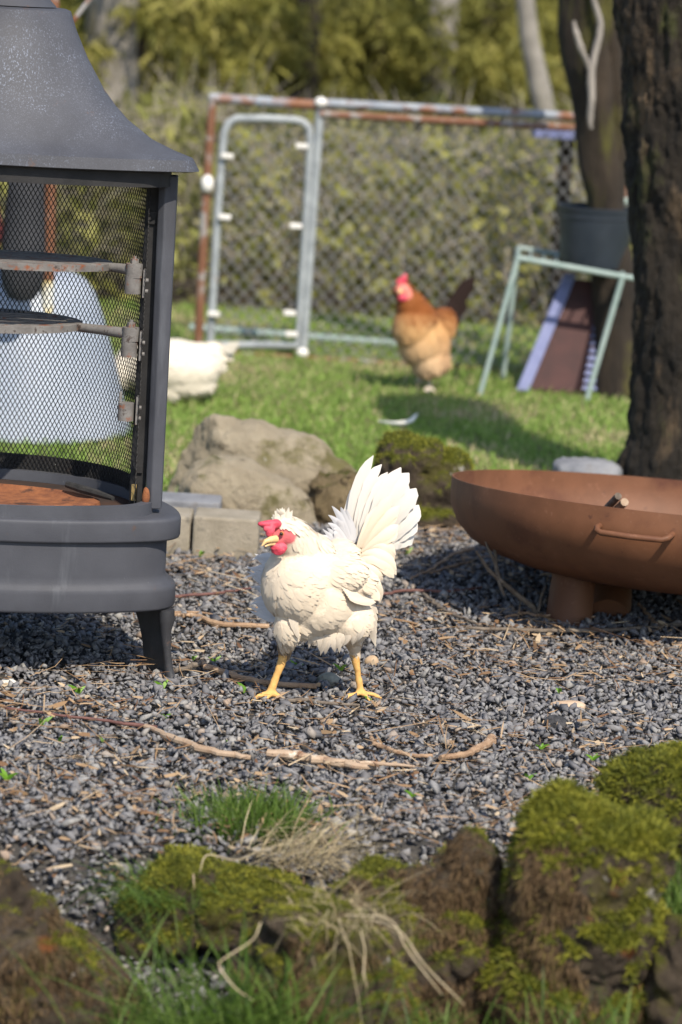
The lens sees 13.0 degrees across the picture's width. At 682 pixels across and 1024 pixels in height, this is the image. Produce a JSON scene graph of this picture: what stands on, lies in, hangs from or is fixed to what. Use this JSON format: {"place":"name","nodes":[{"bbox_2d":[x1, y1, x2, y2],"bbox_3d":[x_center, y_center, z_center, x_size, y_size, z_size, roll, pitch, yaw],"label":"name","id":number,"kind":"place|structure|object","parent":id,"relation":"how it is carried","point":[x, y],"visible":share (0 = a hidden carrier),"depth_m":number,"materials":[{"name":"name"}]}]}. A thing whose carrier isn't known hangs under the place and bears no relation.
{"place":"outdoors","nodes":[
{"label":"outdoors","id":0,"kind":"place"},
{"bbox_2d":[0,160,577,327],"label":"ground","id":1,"kind":"structure","parent":0,"point":[178,297],"depth_m":13.49,"materials":[{"name":"green plant"}]},
{"bbox_2d":[0,856,158,1023],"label":"mossy rock","id":2,"kind":"object","parent":1,"relation":"on","point":[33,938],"visible":0.94,"depth_m":4.62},
{"bbox_2d":[72,935,235,1023],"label":"grass tuft","id":3,"kind":"object","parent":1,"relation":"on","point":[169,1007],"visible":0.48,"depth_m":4.66,"materials":[{"name":"green plant"}]},
{"bbox_2d":[59,0,297,234],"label":"woodland tree","id":4,"kind":"object","parent":1,"relation":"on","point":[111,32],"visible":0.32,"depth_m":15.47,"materials":[{"name":"green plant"}]},
{"bbox_2d":[67,0,343,194],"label":"woodland tree","id":5,"kind":"object","parent":1,"relation":"on","point":[151,69],"visible":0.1,"depth_m":16.24,"materials":[{"name":"green plant"}]},
{"bbox_2d":[0,886,443,1023],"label":"grass tuft","id":6,"kind":"object","parent":1,"relation":"on","point":[245,1016],"visible":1,"depth_m":4.50,"materials":[{"name":"green plant"}]},
{"bbox_2d":[218,922,260,999],"bbox_3d":[-0.143,0.671,4.464,0.077,0.105,0.038,-4,13,-36],"label":"straw","id":7,"kind":"object","parent":6,"relation":"on","point":[231,954],"visible":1,"depth_m":4.46,"materials":[{"name":"beige plant"}]},
{"bbox_2d":[169,0,332,199],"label":"woodland tree","id":8,"kind":"object","parent":1,"relation":"on","point":[224,24],"visible":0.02,"depth_m":17.18,"materials":[{"name":"green plant"}]},
{"bbox_2d":[211,0,396,195],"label":"woodland tree","id":9,"kind":"object","parent":1,"relation":"on","point":[294,4],"visible":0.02,"depth_m":18.36,"materials":[{"name":"green plant"}]},
{"bbox_2d":[0,45,632,327],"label":"undergrowth","id":10,"kind":"object","parent":1,"relation":"on","point":[178,125],"visible":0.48,"depth_m":12.76,"materials":[{"name":"green plant"}]},
{"bbox_2d":[67,0,573,137],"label":"woods","id":11,"kind":"object","parent":1,"relation":"on","point":[551,55],"depth_m":22.77,"materials":[{"name":"green plant"}]},
{"bbox_2d":[227,883,426,1023],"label":"mossy rock","id":12,"kind":"object","parent":1,"relation":"on","point":[273,927],"visible":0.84,"depth_m":4.58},
{"bbox_2d":[259,867,442,1020],"bbox_3d":[0.026,0.666,4.575,0.321,0.218,0.282,2,11,-7],"label":"straw tuft","id":13,"kind":"object","parent":12,"relation":"on","point":[359,907],"visible":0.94,"depth_m":4.57,"materials":[{"name":"beige plant"}]},
{"bbox_2d":[360,930,366,985],"bbox_3d":[0.034,0.672,4.516,0.006,0.073,0.053,1,11,-12],"label":"straw","id":14,"kind":"object","parent":13,"relation":"hanging from","point":[364,957],"visible":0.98,"depth_m":4.51,"materials":[{"name":"beige plant"}]},
{"bbox_2d":[369,919,464,1004],"bbox_3d":[0.109,0.674,4.488,0.173,0.096,0.018,10,12,31],"label":"straw","id":15,"kind":"object","parent":13,"relation":"attached to","point":[418,957],"visible":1,"depth_m":4.47,"materials":[{"name":"beige plant"}]},
{"bbox_2d":[345,914,441,994],"bbox_3d":[0.078,0.663,4.517,0.172,0.098,0.013,10,12,30],"label":"straw","id":16,"kind":"object","parent":12,"relation":"on","point":[402,942],"visible":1,"depth_m":4.50,"materials":[{"name":"beige plant"}]},
{"bbox_2d":[194,0,461,214],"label":"woodland tree","id":17,"kind":"object","parent":1,"relation":"on","point":[307,33],"visible":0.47,"depth_m":16.78,"materials":[{"name":"green plant"}]},
{"bbox_2d":[281,0,531,211],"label":"woodland tree","id":18,"kind":"object","parent":1,"relation":"on","point":[473,13],"visible":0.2,"depth_m":17.50,"materials":[{"name":"green plant"}]},
{"bbox_2d":[350,0,478,183],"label":"woodland tree","id":19,"kind":"object","parent":1,"relation":"on","point":[416,5],"depth_m":19.37,"materials":[{"name":"green plant"}]},
{"bbox_2d":[324,823,509,1023],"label":"mossy rock","id":20,"kind":"object","parent":1,"relation":"on","point":[457,884],"visible":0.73,"depth_m":4.72,"materials":[{"name":"stone"}]},
{"bbox_2d":[328,977,557,1023],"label":"grass tuft","id":21,"kind":"object","parent":1,"relation":"on","point":[427,1020],"visible":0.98,"depth_m":4.52,"materials":[{"name":"green plant"}]},
{"bbox_2d":[317,0,572,220],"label":"woodland tree","id":22,"kind":"object","parent":1,"relation":"on","point":[489,65],"visible":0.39,"depth_m":17.02,"materials":[{"name":"green plant"}]},
{"bbox_2d":[413,0,563,183],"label":"woodland tree","id":23,"kind":"object","parent":1,"relation":"on","point":[492,18],"depth_m":19.62,"materials":[{"name":"green plant"}]},
{"bbox_2d":[455,0,571,210],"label":"woodland tree","id":24,"kind":"object","parent":1,"relation":"on","point":[548,52],"visible":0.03,"depth_m":18.22,"materials":[{"name":"plant"}]},
{"bbox_2d":[516,0,576,272],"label":"pale tree","id":25,"kind":"object","parent":1,"relation":"on","point":[534,61],"visible":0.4,"depth_m":14.01,"materials":[{"name":"grey plant"}]},
{"bbox_2d":[465,971,681,1023],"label":"grass tuft","id":26,"kind":"object","parent":1,"relation":"on","point":[599,1019],"visible":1,"depth_m":4.51,"materials":[{"name":"green plant"}]},
{"bbox_2d":[471,775,681,1023],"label":"mossy rock","id":27,"kind":"object","parent":1,"relation":"on","point":[585,881],"visible":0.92,"depth_m":4.61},
{"bbox_2d":[661,848,681,914],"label":"grass tuft","id":28,"kind":"object","parent":27,"relation":"on","point":[675,899],"visible":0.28,"depth_m":4.80,"materials":[{"name":"green plant"}]},
{"bbox_2d":[642,913,681,1023],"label":"rough rock","id":29,"kind":"object","parent":1,"relation":"on","point":[663,981],"visible":0.73,"depth_m":4.62,"materials":[{"name":"grey stone"}]},
{"bbox_2d":[0,295,629,491],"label":"lawn","id":30,"kind":"structure","parent":0,"point":[475,439],"depth_m":10.18,"materials":[{"name":"plant"}]},
{"bbox_2d":[0,272,130,443],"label":"plastic tub","id":31,"kind":"object","parent":30,"relation":"on","point":[46,371],"visible":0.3,"depth_m":8.95,"materials":[{"name":"white plastic"}]},
{"bbox_2d":[42,0,91,312],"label":"rusty frame","id":32,"kind":"object","parent":30,"relation":"on","point":[81,9],"visible":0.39,"depth_m":8.90,"materials":[{"name":"metal"}]},
{"bbox_2d":[0,182,45,301],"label":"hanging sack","id":33,"kind":"object","parent":32,"relation":"hanging from","point":[24,237],"visible":0.36,"depth_m":8.72,"materials":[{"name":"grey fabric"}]},
{"bbox_2d":[0,214,2,244],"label":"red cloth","id":34,"kind":"object","parent":33,"relation":"hanging from","point":[1,227],"visible":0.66,"depth_m":8.74,"materials":[{"name":"red fabric"}]},
{"bbox_2d":[115,338,239,401],"bbox_3d":[-0.578,-0.470,9.909,0.478,0.213,0.249,4,11,0],"label":"hen","id":35,"kind":"object","parent":30,"relation":"on","point":[197,370],"visible":0.52,"depth_m":9.83,"materials":[{"name":"white"}]},
{"bbox_2d":[167,414,355,497],"bbox_3d":[-0.205,-0.110,8.173,0.535,0.318,0.273,4,11,0],"label":"field stone","id":36,"kind":"object","parent":30,"relation":"on","point":[300,460],"visible":0.45,"depth_m":8.07,"materials":[{"name":"beige stone"}]},
{"bbox_2d":[378,413,417,424],"bbox_3d":[0.183,-0.297,9.637,0.126,0.037,0.090,4,11,0],"label":"feather","id":37,"kind":"object","parent":30,"relation":"on","point":[412,418],"visible":1,"depth_m":9.61,"materials":[{"name":"white"}]},
{"bbox_2d":[189,93,627,373],"bbox_3d":[0.247,-1.065,11.278,1.620,0.992,0.556,4,11,0],"label":"chain link fence","id":38,"kind":"object","parent":30,"relation":"on","point":[313,147],"visible":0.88,"depth_m":11.03,"materials":[{"name":"silver metal"}]},
{"bbox_2d":[390,274,474,393],"bbox_3d":[0.296,-0.630,10.460,0.184,0.409,0.304,11,13,33],"label":"hen","id":39,"kind":"object","parent":30,"relation":"on","point":[423,330],"visible":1,"depth_m":10.39,"materials":[{"name":"orange"}]},
{"bbox_2d":[478,198,633,401],"bbox_3d":[0.864,-0.853,10.614,0.723,0.887,0.470,4,11,0],"label":"metal stand","id":40,"kind":"object","parent":30,"relation":"on","point":[621,276],"visible":0.47,"depth_m":10.45,"materials":[{"name":"green paint"}]},
{"bbox_2d":[557,202,630,269],"bbox_3d":[0.896,-0.974,10.596,0.284,0.213,0.284,4,11,0],"label":"plant pot","id":41,"kind":"object","parent":40,"relation":"on","point":[600,239],"visible":0.84,"depth_m":10.49,"materials":[{"name":"black plastic"}]},
{"bbox_2d":[517,273,596,395],"bbox_3d":[0.884,-0.627,10.661,0.504,0.423,0.174,4,11,0],"label":"wooden shutter","id":42,"kind":"object","parent":30,"relation":"on","point":[562,356],"visible":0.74,"depth_m":10.65,"materials":[{"name":"purple paint"}]},
{"bbox_2d":[546,139,574,316],"bbox_3d":[0.820,-0.977,11.300,0.052,0.853,0.052,-1,11,-22],"label":"fence","id":43,"kind":"object","parent":30,"relation":"on","point":[563,184],"visible":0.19,"depth_m":11.24,"materials":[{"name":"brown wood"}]},
{"bbox_2d":[532,129,574,139],"bbox_3d":[0.818,-1.413,11.218,0.200,0.028,0.200,4,11,0],"label":"plank","id":44,"kind":"object","parent":43,"relation":"on","point":[565,135],"visible":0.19,"depth_m":11.12,"materials":[{"name":"blue paint"}]},
{"bbox_2d":[552,457,622,474],"bbox_3d":[0.696,-0.112,8.469,0.200,0.082,0.199,4,11,0],"label":"flat stone","id":45,"kind":"object","parent":30,"relation":"on","point":[587,465],"visible":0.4,"depth_m":8.42,"materials":[{"name":"grey stone"}]},
{"bbox_2d":[557,0,634,401],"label":"leaning tree","id":46,"kind":"object","parent":30,"relation":"on","point":[590,52],"visible":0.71,"depth_m":10.47,"materials":[{"name":"brown plant"}]},
{"bbox_2d":[612,0,681,479],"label":"tree","id":47,"kind":"object","parent":30,"relation":"on","point":[649,34],"visible":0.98,"depth_m":8.33,"materials":[{"name":"brown plant"}]},
{"bbox_2d":[0,521,681,1023],"bbox_3d":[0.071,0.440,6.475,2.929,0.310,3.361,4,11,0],"label":"gravel","id":48,"kind":"structure","parent":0,"point":[484,695],"depth_m":5.98,"materials":[{"name":"grey gravel"}]},
{"bbox_2d":[1,678,15,691],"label":"pebble","id":49,"kind":"object","parent":48,"relation":"on","point":[7,680],"visible":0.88,"depth_m":6.01,"materials":[{"name":"stone"}]},
{"bbox_2d":[0,768,17,779],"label":"seedling","id":50,"kind":"object","parent":48,"relation":"on","point":[4,775],"visible":0.91,"depth_m":5.36,"materials":[{"name":"green plant"}]},
{"bbox_2d":[39,716,52,724],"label":"seedling","id":51,"kind":"object","parent":48,"relation":"on","point":[46,719],"visible":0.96,"depth_m":5.74,"materials":[{"name":"green plant"}]},
{"bbox_2d":[68,685,84,692],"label":"seedling","id":52,"kind":"object","parent":48,"relation":"on","point":[77,690],"visible":1,"depth_m":6.00,"materials":[{"name":"green plant"}]},
{"bbox_2d":[0,706,156,727],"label":"twig","id":53,"kind":"object","parent":48,"relation":"on","point":[133,724],"visible":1,"depth_m":5.76,"materials":[{"name":"brown wood"}]},
{"bbox_2d":[0,0,198,677],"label":"garden stove","id":54,"kind":"object","parent":48,"relation":"on","point":[64,120],"visible":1,"depth_m":6.06,"materials":[{"name":"paint"}]},
{"bbox_2d":[65,481,114,500],"bbox_3d":[-0.515,-0.043,6.155,0.137,0.019,0.018,13,14,40],"label":"charred stick","id":55,"kind":"object","parent":54,"relation":"in","point":[83,489],"visible":1,"depth_m":6.15,"materials":[{"name":"black wood"}]},
{"bbox_2d":[154,679,168,687],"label":"seedling","id":56,"kind":"object","parent":48,"relation":"on","point":[164,683],"visible":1,"depth_m":6.09,"materials":[{"name":"green plant"}]},
{"bbox_2d":[166,507,193,556],"bbox_3d":[-0.464,0.067,7.513,0.179,0.144,0.130,4,11,0],"label":"concrete paver","id":57,"kind":"object","parent":48,"relation":"on","point":[183,541],"visible":0.24,"depth_m":7.45,"materials":[{"name":"grey concrete"}]},
{"bbox_2d":[173,658,205,672],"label":"twig","id":58,"kind":"object","parent":48,"relation":"on","point":[189,666],"visible":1,"depth_m":6.21,"materials":[{"name":"brown wood"}]},
{"bbox_2d":[162,492,221,514],"bbox_3d":[-0.398,-0.009,7.717,0.178,0.062,0.120,4,11,0],"label":"grey slab","id":59,"kind":"object","parent":48,"relation":"on","point":[194,501],"depth_m":7.67,"materials":[{"name":"blue stone"}]},
{"bbox_2d":[143,724,250,759],"bbox_3d":[-0.282,0.433,5.626,0.276,0.015,0.047,12,14,39],"label":"twig","id":60,"kind":"object","parent":48,"relation":"on","point":[194,746],"visible":1,"depth_m":5.59,"materials":[{"name":"brown wood"}]},
{"bbox_2d":[112,841,305,966],"bbox_3d":[-0.213,0.658,4.946,0.333,0.198,0.245,10,12,29],"label":"mossy rock","id":61,"kind":"object","parent":48,"relation":"on","point":[248,885],"visible":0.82,"depth_m":4.90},
{"bbox_2d":[56,845,245,969],"bbox_3d":[-0.317,0.679,4.909,0.327,0.255,0.314,9,12,26],"label":"grass tuft","id":62,"kind":"object","parent":61,"relation":"on","point":[163,891],"visible":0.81,"depth_m":4.87,"materials":[{"name":"green plant"}]},
{"bbox_2d":[200,852,254,870],"bbox_3d":[-0.179,0.566,4.907,0.029,0.030,0.180,10,12,31],"label":"straw","id":63,"kind":"object","parent":61,"relation":"on","point":[226,858],"visible":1,"depth_m":4.88,"materials":[{"name":"beige plant"}]},
{"bbox_2d":[175,587,251,597],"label":"twig","id":64,"kind":"object","parent":48,"relation":"on","point":[203,594],"visible":0.69,"depth_m":6.92,"materials":[{"name":"brown wood"}]},
{"bbox_2d":[175,612,268,628],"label":"twig","id":65,"kind":"object","parent":48,"relation":"on","point":[207,620],"visible":0.91,"depth_m":6.62,"materials":[{"name":"brown wood"}]},
{"bbox_2d":[192,507,260,561],"bbox_3d":[-0.286,0.070,7.492,0.163,0.136,0.130,4,11,0],"label":"concrete paver","id":66,"kind":"object","parent":48,"relation":"on","point":[226,531],"visible":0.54,"depth_m":7.43,"materials":[{"name":"grey concrete"}]},
{"bbox_2d":[237,682,247,694],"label":"seedling","id":67,"kind":"object","parent":48,"relation":"on","point":[243,686],"visible":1,"depth_m":6.07,"materials":[{"name":"green plant"}]},
{"bbox_2d":[142,771,350,859],"bbox_3d":[-0.155,0.552,5.179,0.400,0.187,0.336,4,11,0],"label":"grass tuft","id":68,"kind":"object","parent":48,"relation":"on","point":[259,809],"visible":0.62,"depth_m":5.16,"materials":[{"name":"green plant"}]},
{"bbox_2d":[178,454,316,531],"bbox_3d":[-0.245,-0.039,7.892,0.368,0.219,0.234,4,11,0],"label":"field stone","id":69,"kind":"object","parent":48,"relation":"on","point":[240,481],"visible":0.6,"depth_m":7.81,"materials":[{"name":"beige stone"}]},
{"bbox_2d":[197,660,316,688],"bbox_3d":[-0.184,0.338,6.166,0.287,0.013,0.060,9,12,29],"label":"twig","id":70,"kind":"object","parent":48,"relation":"on","point":[219,670],"visible":0.94,"depth_m":6.13,"materials":[{"name":"brown wood"}]},
{"bbox_2d":[266,749,376,769],"bbox_3d":[-0.036,0.460,5.564,0.210,0.019,0.032,7,11,18],"label":"twig","id":71,"kind":"object","parent":48,"relation":"on","point":[334,762],"visible":1,"depth_m":5.56,"materials":[{"name":"brown wood"}]},
{"bbox_2d":[288,697,359,705],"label":"twig","id":72,"kind":"object","parent":48,"relation":"on","point":[321,702],"visible":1,"depth_m":5.99,"materials":[{"name":"brown wood"}]},
{"bbox_2d":[228,785,425,891],"bbox_3d":[-0.014,0.649,5.036,0.404,0.381,0.322,11,13,35],"label":"straw tuft","id":73,"kind":"object","parent":48,"relation":"on","point":[304,848],"visible":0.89,"depth_m":5.02,"materials":[{"name":"beige plant"}]},
{"bbox_2d":[317,672,342,689],"bbox_3d":[-0.022,0.351,6.202,0.048,0.043,0.044,-6,14,-41],"label":"pebble","id":74,"kind":"object","parent":48,"relation":"on","point":[329,677],"visible":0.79,"depth_m":6.19,"materials":[{"name":"stone"}]},
{"bbox_2d":[244,456,420,702],"bbox_3d":[-0.015,0.139,6.039,0.386,0.486,0.216,-1,11,-22],"label":"hen","id":75,"kind":"object","parent":48,"relation":"on","point":[321,591],"visible":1,"depth_m":5.98,"materials":[{"name":"white"}]},
{"bbox_2d":[308,467,357,526],"bbox_3d":[-0.013,0.010,7.991,0.184,0.252,0.215,4,11,0],"label":"porous stone","id":76,"kind":"object","parent":48,"relation":"on","point":[328,491],"visible":0.43,"depth_m":7.91,"materials":[{"name":"brown stone"}]},
{"bbox_2d":[333,663,345,669],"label":"seedling","id":77,"kind":"object","parent":48,"relation":"on","point":[341,668],"visible":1,"depth_m":6.33,"materials":[{"name":"green plant"}]},
{"bbox_2d":[0,523,681,958],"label":"dry litter","id":78,"kind":"object","parent":48,"relation":"on","point":[202,649],"visible":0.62,"depth_m":5.85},
{"bbox_2d":[364,655,378,665],"bbox_3d":[0.065,0.320,6.418,0.032,0.028,0.023,4,11,0],"label":"pebble","id":79,"kind":"object","parent":48,"relation":"on","point":[368,659],"visible":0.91,"depth_m":6.41,"materials":[{"name":"beige stone"}]},
{"bbox_2d":[350,760,414,767],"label":"twig","id":80,"kind":"object","parent":48,"relation":"on","point":[387,764],"visible":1,"depth_m":5.57,"materials":[{"name":"brown wood"}]},
{"bbox_2d":[369,736,432,757],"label":"twig","id":81,"kind":"object","parent":48,"relation":"on","point":[380,746],"visible":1,"depth_m":5.66,"materials":[{"name":"brown wood"}]},
{"bbox_2d":[401,722,413,731],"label":"pebble","id":82,"kind":"object","parent":48,"relation":"on","point":[410,726],"visible":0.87,"depth_m":5.88,"materials":[{"name":"grey stone"}]},
{"bbox_2d":[405,790,419,796],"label":"seedling","id":83,"kind":"object","parent":48,"relation":"on","point":[410,793],"visible":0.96,"depth_m":5.41,"materials":[{"name":"green plant"}]},
{"bbox_2d":[372,428,475,531],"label":"mossy block","id":84,"kind":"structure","parent":48,"relation":"on","point":[430,465],"depth_m":7.93,"materials":[{"name":"green plant"}]},
{"bbox_2d":[383,586,481,594],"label":"twig","id":85,"kind":"object","parent":48,"relation":"on","point":[414,590],"visible":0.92,"depth_m":7.11,"materials":[{"name":"brown wood"}]},
{"bbox_2d":[410,547,474,579],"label":"twig","id":86,"kind":"object","parent":48,"relation":"on","point":[445,559],"visible":1,"depth_m":7.46,"materials":[{"name":"brown wood"}]},
{"bbox_2d":[421,592,481,626],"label":"twig","id":87,"kind":"object","parent":48,"relation":"on","point":[427,597],"visible":1,"depth_m":6.91,"materials":[{"name":"brown wood"}]},
{"bbox_2d":[430,561,472,573],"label":"twig","id":88,"kind":"object","parent":48,"relation":"on","point":[443,568],"visible":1,"depth_m":7.41,"materials":[{"name":"brown wood"}]},
{"bbox_2d":[438,734,495,759],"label":"twig","id":89,"kind":"object","parent":48,"relation":"on","point":[488,741],"visible":1,"depth_m":5.70,"materials":[{"name":"brown wood"}]},
{"bbox_2d":[475,542,545,617],"bbox_3d":[0.394,0.161,6.919,0.197,0.201,0.044,0,11,-21],"label":"forked branch","id":90,"kind":"object","parent":48,"relation":"on","point":[508,587],"visible":0.98,"depth_m":6.90,"materials":[{"name":"brown wood"}]},
{"bbox_2d":[524,773,536,778],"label":"seedling","id":91,"kind":"object","parent":48,"relation":"on","point":[528,776],"visible":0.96,"depth_m":5.57,"materials":[{"name":"green plant"}]},
{"bbox_2d":[535,743,548,748],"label":"seedling","id":92,"kind":"object","parent":48,"relation":"on","point":[542,746],"visible":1,"depth_m":5.80,"materials":[{"name":"green plant"}]},
{"bbox_2d":[504,611,594,617],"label":"twig","id":93,"kind":"object","parent":48,"relation":"on","point":[529,613],"visible":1,"depth_m":6.92,"materials":[{"name":"brown wood"}]},
{"bbox_2d":[543,715,566,734],"bbox_3d":[0.425,0.423,5.964,0.048,0.039,0.041,4,11,0],"label":"lava stone","id":94,"kind":"object","parent":48,"relation":"on","point":[553,720],"visible":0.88,"depth_m":5.95,"materials":[{"name":"grey stone"}]},
{"bbox_2d":[450,469,681,626],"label":"fire bowl","id":95,"kind":"object","parent":48,"relation":"on","point":[581,542],"visible":0.98,"depth_m":6.75,"materials":[{"name":"brown metal"}]},
{"bbox_2d":[604,493,621,506],"bbox_3d":[0.597,0.009,6.892,0.017,0.151,0.238,1,11,-13],"label":"stick","id":96,"kind":"object","parent":95,"relation":"in","point":[614,500],"visible":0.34,"depth_m":6.79,"materials":[{"name":"brown wood"}]},
{"bbox_2d":[614,498,628,508],"bbox_3d":[0.619,0.012,6.893,0.019,0.133,0.235,2,11,-10],"label":"stick","id":97,"kind":"object","parent":95,"relation":"in","point":[623,503],"visible":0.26,"depth_m":6.77,"materials":[{"name":"brown wood"}]},
{"bbox_2d":[550,700,585,708],"bbox_3d":[0.466,0.397,6.153,0.076,0.020,0.049,4,11,0],"label":"wood chip","id":98,"kind":"object","parent":48,"relation":"on","point":[580,704],"visible":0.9,"depth_m":6.14,"materials":[{"name":"beige wood"}]},
{"bbox_2d":[466,623,681,632],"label":"twig","id":99,"kind":"object","parent":48,"relation":"on","point":[543,630],"visible":0.98,"depth_m":6.77,"materials":[{"name":"brown wood"}]},
{"bbox_2d":[586,753,600,759],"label":"seedling","id":100,"kind":"object","parent":48,"relation":"on","point":[595,756],"visible":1,"depth_m":5.74,"materials":[{"name":"green plant"}]},
{"bbox_2d":[589,739,681,897],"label":"mossy rock","id":101,"kind":"object","parent":48,"relation":"on","point":[652,776],"visible":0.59,"depth_m":5.03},
{"bbox_2d":[637,602,658,623],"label":"twig","id":102,"kind":"object","parent":48,"relation":"on","point":[645,612],"visible":0.99,"depth_m":7.01,"materials":[{"name":"brown wood"}]}
]}

